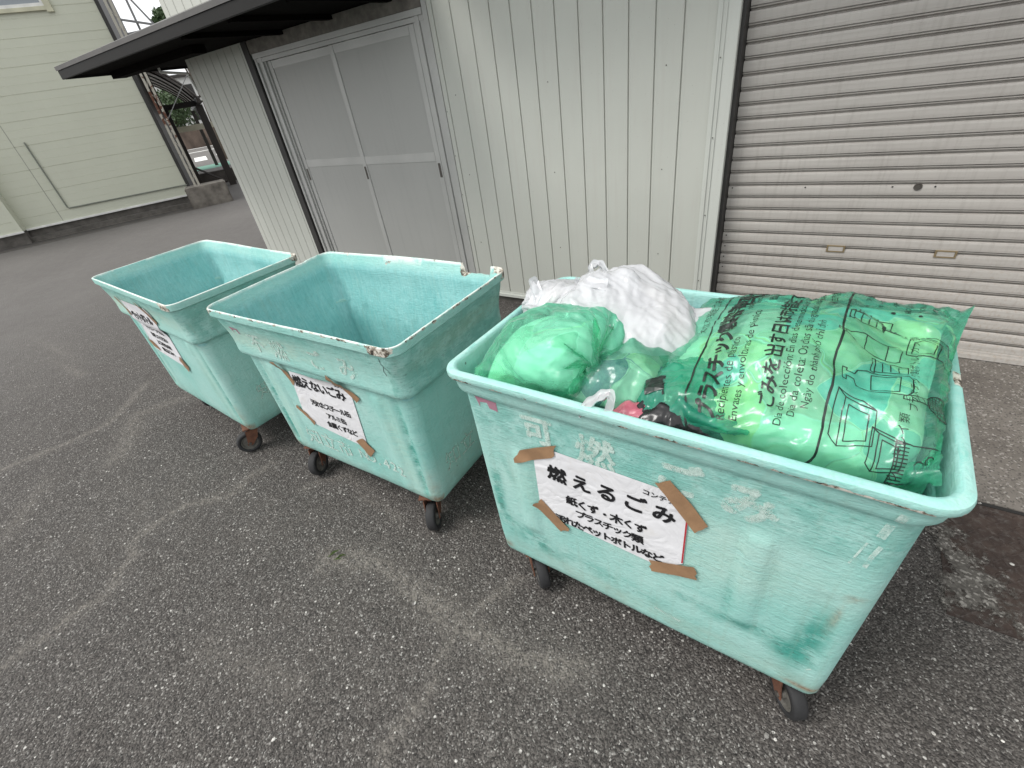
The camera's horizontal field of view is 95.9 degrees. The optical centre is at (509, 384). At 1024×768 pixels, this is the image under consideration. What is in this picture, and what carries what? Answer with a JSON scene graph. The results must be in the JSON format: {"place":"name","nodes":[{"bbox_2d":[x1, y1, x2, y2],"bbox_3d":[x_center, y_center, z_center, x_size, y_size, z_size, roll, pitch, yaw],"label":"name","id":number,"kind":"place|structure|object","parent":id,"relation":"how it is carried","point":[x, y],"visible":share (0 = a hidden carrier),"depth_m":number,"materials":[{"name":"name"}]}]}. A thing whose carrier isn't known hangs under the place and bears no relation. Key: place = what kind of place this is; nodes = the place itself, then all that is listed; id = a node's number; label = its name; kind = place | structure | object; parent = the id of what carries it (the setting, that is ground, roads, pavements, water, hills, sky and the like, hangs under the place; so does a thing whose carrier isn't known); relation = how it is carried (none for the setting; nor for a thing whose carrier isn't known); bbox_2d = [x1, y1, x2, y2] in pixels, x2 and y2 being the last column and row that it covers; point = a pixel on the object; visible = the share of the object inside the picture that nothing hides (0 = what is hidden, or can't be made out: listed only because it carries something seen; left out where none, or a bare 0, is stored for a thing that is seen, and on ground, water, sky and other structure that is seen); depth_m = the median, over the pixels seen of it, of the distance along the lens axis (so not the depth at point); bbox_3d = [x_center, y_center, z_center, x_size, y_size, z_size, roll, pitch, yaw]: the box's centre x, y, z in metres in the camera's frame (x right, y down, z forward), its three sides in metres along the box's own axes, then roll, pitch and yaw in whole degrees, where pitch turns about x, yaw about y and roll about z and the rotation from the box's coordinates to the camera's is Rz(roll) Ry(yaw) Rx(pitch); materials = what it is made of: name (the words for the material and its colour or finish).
{"place":"outdoors","nodes":[
{"label":"outdoors","id":0,"kind":"place"},
{"bbox_2d":[112,0,185,74],"label":"sky","id":1,"kind":"structure","parent":0,"point":[146,6],"materials":[{"name":"white"}]},
{"bbox_2d":[154,74,209,125],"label":"white house","id":2,"kind":"structure","parent":0,"point":[180,78],"depth_m":37.51,"materials":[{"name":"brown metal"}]},
{"bbox_2d":[184,84,195,94],"bbox_3d":[-26.228,-24.023,37.717,0.800,0.900,0.050,-25,37,-22],"label":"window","id":3,"kind":"structure","parent":2,"relation":"in","point":[189,86],"depth_m":37.66,"materials":[{"name":"glass"}]},
{"bbox_2d":[179,127,218,149],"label":"retaining wall","id":4,"kind":"structure","parent":0,"point":[192,139],"depth_m":32.56,"materials":[{"name":"brown concrete"}]},
{"bbox_2d":[0,145,1023,767],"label":"ground","id":5,"kind":"structure","parent":0,"point":[78,355],"depth_m":1.69,"materials":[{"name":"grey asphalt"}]},
{"bbox_2d":[0,207,193,252],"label":"gutter","id":6,"kind":"object","parent":5,"relation":"on","point":[79,233],"visible":0.67,"depth_m":9.73,"materials":[{"name":"grey concrete"}]},
{"bbox_2d":[0,0,196,249],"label":"green house","id":7,"kind":"structure","parent":5,"relation":"on","point":[78,155],"depth_m":9.23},
{"bbox_2d":[0,0,54,13],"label":"window","id":8,"kind":"structure","parent":7,"relation":"in","point":[6,6],"depth_m":8.20,"materials":[{"name":"white glass"}]},
{"bbox_2d":[33,206,192,242],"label":"kerb","id":9,"kind":"structure","parent":5,"relation":"on","point":[112,224],"depth_m":9.97,"materials":[{"name":"grey concrete"}]},
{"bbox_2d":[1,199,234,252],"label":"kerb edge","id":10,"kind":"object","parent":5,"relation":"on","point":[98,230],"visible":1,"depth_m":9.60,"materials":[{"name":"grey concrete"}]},
{"bbox_2d":[155,88,199,127],"bbox_3d":[-24.292,-19.390,33.341,3.781,4.128,3.700,14,41,31],"label":"tree","id":11,"kind":"object","parent":5,"relation":"on","point":[178,118],"visible":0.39,"depth_m":32.61,"materials":[{"name":"green plant"}]},
{"bbox_2d":[151,5,227,158],"bbox_3d":[-13.073,-12.409,19.235,1.287,5.474,1.072,-4,34,8],"label":"tree","id":12,"kind":"object","parent":5,"relation":"on","point":[158,14],"visible":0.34,"depth_m":17.84,"materials":[{"name":"green plant"}]},
{"bbox_2d":[147,71,236,184],"bbox_3d":[-10.876,-7.495,13.673,3.435,3.080,10.022,-25,37,-22],"label":"carport","id":13,"kind":"object","parent":5,"relation":"on","point":[172,86],"visible":0.31,"depth_m":12.30,"materials":[{"name":"grey metal"}]},
{"bbox_2d":[91,240,297,451],"bbox_3d":[-1.688,-0.256,2.784,1.133,0.956,0.682,17,42,33],"label":"refuse bin","id":14,"kind":"object","parent":5,"relation":"on","point":[164,301],"visible":0.79,"depth_m":2.54,"materials":[{"name":"plastic"}]},
{"bbox_2d":[177,122,213,132],"bbox_3d":[-10.248,-7.771,15.330,6.440,1.500,0.134,-25,37,-21],"label":"guard rail","id":15,"kind":"object","parent":5,"relation":"on","point":[194,127],"visible":0.07,"depth_m":14.94,"materials":[{"name":"grey metal"}]},
{"bbox_2d":[194,156,207,161],"bbox_3d":[-15.386,-11.253,22.976,0.549,0.001,3.192,-25,37,-22],"label":"zebra stripe","id":16,"kind":"object","parent":5,"relation":"on","point":[200,158],"visible":1,"depth_m":22.90,"materials":[{"name":"paint"}]},
{"bbox_2d":[185,179,233,209],"bbox_3d":[-6.766,-4.285,10.413,0.820,0.470,0.560,-25,37,-21],"label":"concrete footing","id":17,"kind":"object","parent":5,"relation":"on","point":[207,194],"visible":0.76,"depth_m":10.19,"materials":[{"name":"grey concrete"}]},
{"bbox_2d":[103,0,199,185],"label":"lattice mast","id":18,"kind":"object","parent":17,"relation":"on","point":[114,12],"visible":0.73,"depth_m":9.23,"materials":[{"name":"metal"}]},
{"bbox_2d":[197,161,229,170],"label":"green lane","id":19,"kind":"structure","parent":5,"relation":"on","point":[208,167],"depth_m":18.53,"materials":[{"name":"paint"}]},
{"bbox_2d":[199,167,236,182],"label":"wall","id":20,"kind":"structure","parent":5,"relation":"on","point":[204,177],"depth_m":13.34,"materials":[{"name":"grey concrete"}]},
{"bbox_2d":[329,549,345,559],"bbox_3d":[-0.732,0.722,1.962,0.076,0.020,0.052,14,41,31],"label":"grass tuft","id":21,"kind":"object","parent":5,"relation":"on","point":[333,552],"visible":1,"depth_m":1.96,"materials":[{"name":"green plant"}]},
{"bbox_2d":[206,251,503,530],"bbox_3d":[-0.585,-0.008,2.146,1.115,0.964,0.676,13,40,30],"label":"refuse bin","id":22,"kind":"object","parent":5,"relation":"on","point":[352,355],"visible":0.92,"depth_m":1.93,"materials":[{"name":"teal plastic"}]},
{"bbox_2d":[54,0,1023,365],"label":"storehouse","id":23,"kind":"structure","parent":5,"relation":"on","point":[814,148],"depth_m":2.67,"materials":[{"name":"beige metal"}]},
{"bbox_2d":[157,68,201,99],"bbox_3d":[-3.202,-2.965,4.540,0.080,0.305,0.352,14,41,31],"label":"white downpipe","id":24,"kind":"object","parent":23,"relation":"attached to","point":[173,72],"visible":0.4,"depth_m":4.51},
{"bbox_2d":[251,0,475,272],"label":"sliding door","id":25,"kind":"structure","parent":23,"relation":"in","point":[359,110],"depth_m":3.75,"materials":[{"name":"metal"}]},
{"bbox_2d":[446,277,976,720],"bbox_3d":[0.507,0.286,1.458,1.097,0.958,0.686,15,41,32],"label":"refuse bin","id":26,"kind":"object","parent":5,"relation":"on","point":[780,571],"visible":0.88,"depth_m":1.09,"materials":[{"name":"teal plastic"}]},
{"bbox_2d":[474,302,613,402],"bbox_3d":[0.173,-0.130,1.309,0.403,0.284,0.510,14,41,31],"label":"green bag","id":27,"kind":"object","parent":26,"relation":"in","point":[557,355],"visible":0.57,"depth_m":1.15,"materials":[{"name":"translucent green plastic film"}]},
{"bbox_2d":[521,276,575,325],"bbox_3d":[0.211,-0.230,1.430,0.340,0.251,0.362,-33,41,-31],"label":"white carrier bag","id":28,"kind":"object","parent":26,"relation":"in","point":[540,293],"visible":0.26,"depth_m":1.35,"materials":[{"name":"white plastic"}]},
{"bbox_2d":[578,389,614,417],"bbox_3d":[0.186,0.047,1.020,0.093,0.085,0.019,3,36,17],"label":"white carrier bag","id":29,"kind":"object","parent":26,"relation":"in","point":[600,395],"visible":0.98,"depth_m":1.00,"materials":[{"name":"white plastic"}]},
{"bbox_2d":[559,353,670,408],"bbox_3d":[0.271,-0.029,1.168,0.407,0.170,0.288,9,38,25],"label":"green bag","id":30,"kind":"object","parent":26,"relation":"in","point":[624,376],"visible":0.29,"depth_m":1.09,"materials":[{"name":"green plastic"}]},
{"bbox_2d":[549,259,698,406],"bbox_3d":[0.325,-0.152,1.280,0.504,0.290,0.428,-15,34,-8],"label":"white carrier bag","id":31,"kind":"object","parent":26,"relation":"in","point":[648,311],"visible":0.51,"depth_m":1.20,"materials":[{"name":"white plastic"}]},
{"bbox_2d":[613,400,644,417],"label":"pink bag","id":32,"kind":"object","parent":26,"relation":"in","point":[629,408],"visible":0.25,"depth_m":1.03,"materials":[{"name":"pink plastic"}]},
{"bbox_2d":[637,400,723,440],"bbox_3d":[0.369,0.061,1.024,0.208,0.086,0.148,5,37,20],"label":"black bag","id":33,"kind":"object","parent":26,"relation":"in","point":[661,413],"visible":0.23,"depth_m":0.98,"materials":[{"name":"black plastic"}]},
{"bbox_2d":[694,305,737,336],"bbox_3d":[0.558,-0.116,1.251,0.381,0.181,0.353,3,36,17],"label":"garbage bag","id":34,"kind":"object","parent":26,"relation":"in","point":[702,314],"visible":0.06,"depth_m":1.20,"materials":[{"name":"green plastic"}]},
{"bbox_2d":[637,292,974,494],"bbox_3d":[0.626,-0.059,1.068,0.677,0.241,0.619,14,41,31],"label":"printed green bag","id":35,"kind":"object","parent":26,"relation":"in","point":[834,382],"visible":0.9,"depth_m":0.93,"materials":[{"name":"plastic"}]},
{"bbox_2d":[923,519,1023,636],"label":"dirt","id":36,"kind":"structure","parent":5,"relation":"on","point":[972,582],"depth_m":1.52,"materials":[{"name":"grey gravel"}]},
{"bbox_2d":[938,504,1023,640],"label":"steel cover plate","id":37,"kind":"object","parent":5,"relation":"on","point":[999,534],"visible":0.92,"depth_m":1.58,"materials":[{"name":"metal"}]},
{"bbox_2d":[958,357,1023,512],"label":"concrete apron","id":38,"kind":"object","parent":5,"relation":"on","point":[993,393],"depth_m":2.04,"materials":[{"name":"grey concrete"}]},
{"bbox_2d":[977,501,1023,515],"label":"kerb joint","id":39,"kind":"object","parent":5,"relation":"on","point":[1003,509],"depth_m":1.72,"materials":[{"name":"grey concrete"}]}
]}

